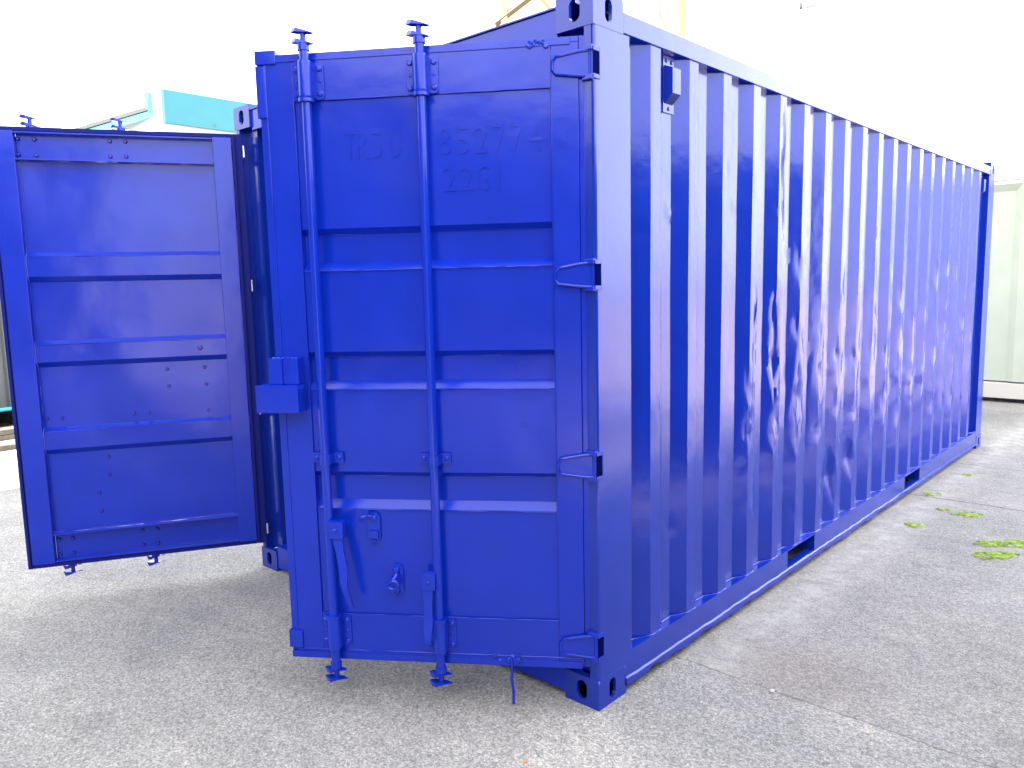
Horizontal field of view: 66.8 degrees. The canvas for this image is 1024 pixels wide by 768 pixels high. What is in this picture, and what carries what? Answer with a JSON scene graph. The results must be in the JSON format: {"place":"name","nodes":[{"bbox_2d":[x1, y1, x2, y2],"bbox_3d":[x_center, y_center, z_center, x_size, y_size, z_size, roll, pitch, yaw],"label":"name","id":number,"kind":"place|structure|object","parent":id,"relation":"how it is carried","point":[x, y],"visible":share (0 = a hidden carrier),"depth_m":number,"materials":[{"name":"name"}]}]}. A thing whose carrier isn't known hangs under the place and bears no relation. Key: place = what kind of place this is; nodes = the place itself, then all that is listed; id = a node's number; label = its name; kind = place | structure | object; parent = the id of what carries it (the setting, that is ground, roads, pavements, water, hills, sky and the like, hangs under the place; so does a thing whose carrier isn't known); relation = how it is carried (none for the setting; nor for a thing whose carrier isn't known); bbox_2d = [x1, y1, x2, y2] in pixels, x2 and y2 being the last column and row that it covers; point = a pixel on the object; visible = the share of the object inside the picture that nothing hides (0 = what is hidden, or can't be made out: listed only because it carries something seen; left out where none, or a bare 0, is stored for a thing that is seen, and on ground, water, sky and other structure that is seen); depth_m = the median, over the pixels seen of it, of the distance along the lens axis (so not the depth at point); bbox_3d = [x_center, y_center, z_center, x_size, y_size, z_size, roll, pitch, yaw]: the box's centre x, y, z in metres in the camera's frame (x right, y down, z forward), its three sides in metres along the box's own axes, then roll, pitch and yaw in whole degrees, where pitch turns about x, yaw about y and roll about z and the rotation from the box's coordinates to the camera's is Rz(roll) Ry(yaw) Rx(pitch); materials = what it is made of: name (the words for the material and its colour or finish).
{"place":"outdoors","nodes":[
{"label":"outdoors","id":0,"kind":"place"},
{"bbox_2d":[0,302,12,423],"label":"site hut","id":1,"kind":"object","parent":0,"point":[5,402],"visible":0.04,"depth_m":9.36,"materials":[{"name":"grey metal"}]},
{"bbox_2d":[0,407,11,411],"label":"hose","id":2,"kind":"object","parent":1,"relation":"attached to","point":[6,409],"depth_m":9.13,"materials":[{"name":"teal"}]},
{"bbox_2d":[0,426,13,435],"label":"timber beam","id":3,"kind":"structure","parent":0,"point":[6,430],"depth_m":8.75,"materials":[{"name":"brown wood"}]},
{"bbox_2d":[0,450,19,490],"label":"pavement","id":4,"kind":"structure","parent":0,"point":[9,477],"depth_m":7.14,"materials":[{"name":"concrete"}]},
{"bbox_2d":[62,86,256,133],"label":"workshop building","id":5,"kind":"structure","parent":0,"point":[156,108],"depth_m":12.50,"materials":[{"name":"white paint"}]},
{"bbox_2d":[0,397,1023,767],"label":"ground","id":6,"kind":"structure","parent":0,"point":[894,635],"depth_m":3.20,"materials":[{"name":"concrete"}]},
{"bbox_2d":[0,434,14,440],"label":"timber beam","id":7,"kind":"structure","parent":6,"relation":"on","point":[7,437],"depth_m":8.72,"materials":[{"name":"brown wood"}]},
{"bbox_2d":[0,440,15,451],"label":"timber beam","id":8,"kind":"structure","parent":6,"relation":"on","point":[7,445],"depth_m":8.16,"materials":[{"name":"wood"}]},
{"bbox_2d":[0,0,995,710],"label":"shipping container","id":9,"kind":"object","parent":6,"relation":"on","point":[596,348],"visible":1,"depth_m":3.17,"materials":[{"name":"blue metal"}]},
{"bbox_2d":[0,114,268,575],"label":"door","id":10,"kind":"structure","parent":9,"relation":"in","point":[127,285],"depth_m":4.17,"materials":[{"name":"blue paint"}]},
{"bbox_2d":[254,19,598,703],"bbox_3d":[-0.315,-0.016,2.855,1.260,2.507,0.150,0,7,8],"label":"door","id":11,"kind":"structure","parent":9,"relation":"in","point":[427,387],"depth_m":2.86,"materials":[{"name":"blue paint"}]},
{"bbox_2d":[493,0,685,38],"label":"gantry frame","id":12,"kind":"object","parent":6,"relation":"on","point":[504,16],"visible":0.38,"depth_m":12.96,"materials":[{"name":"yellow metal"}]},
{"bbox_2d":[796,0,855,85],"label":"light mast","id":13,"kind":"object","parent":6,"relation":"on","point":[800,5],"visible":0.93,"depth_m":14.01,"materials":[{"name":"white metal"}]},
{"bbox_2d":[904,521,923,527],"bbox_3d":[2.612,0.909,5.045,0.115,0.010,0.123,-1,7,6],"label":"moss patch","id":14,"kind":"object","parent":6,"relation":"on","point":[910,523],"visible":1,"depth_m":5.03,"materials":[{"name":"green plant"}]},
{"bbox_2d":[921,491,942,495],"bbox_3d":[3.103,0.810,5.741,0.140,0.010,0.115,-1,7,3],"label":"moss patch","id":15,"kind":"object","parent":6,"relation":"on","point":[926,493],"visible":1,"depth_m":5.73,"materials":[{"name":"green plant"}]},
{"bbox_2d":[935,507,950,510],"bbox_3d":[2.973,0.862,5.355,0.096,0.010,0.083,5,10,42],"label":"moss patch","id":16,"kind":"object","parent":6,"relation":"on","point":[941,509],"visible":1,"depth_m":5.35,"materials":[{"name":"green plant"}]},
{"bbox_2d":[950,511,983,516],"bbox_3d":[3.066,0.875,5.236,0.176,0.010,0.159,5,10,42],"label":"moss patch","id":17,"kind":"object","parent":6,"relation":"on","point":[964,514],"visible":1,"depth_m":5.23,"materials":[{"name":"green plant"}]},
{"bbox_2d":[973,551,1020,558],"bbox_3d":[2.780,0.980,4.456,0.278,0.010,0.133,-1,7,1],"label":"moss patch","id":18,"kind":"object","parent":6,"relation":"on","point":[996,554],"visible":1,"depth_m":4.46,"materials":[{"name":"green plant"}]},
{"bbox_2d":[972,539,1023,547],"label":"moss patch","id":19,"kind":"object","parent":6,"relation":"on","point":[998,543],"visible":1,"depth_m":4.64,"materials":[{"name":"green plant"}]},
{"bbox_2d":[983,164,1023,399],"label":"shipping container","id":20,"kind":"object","parent":6,"relation":"on","point":[1004,364],"visible":0.02,"depth_m":9.64,"materials":[{"name":"white paint"}]},
{"bbox_2d":[0,0,1023,166],"label":"sky","id":21,"kind":"structure","parent":0,"point":[949,74],"materials":[{"name":"white"}]}
]}

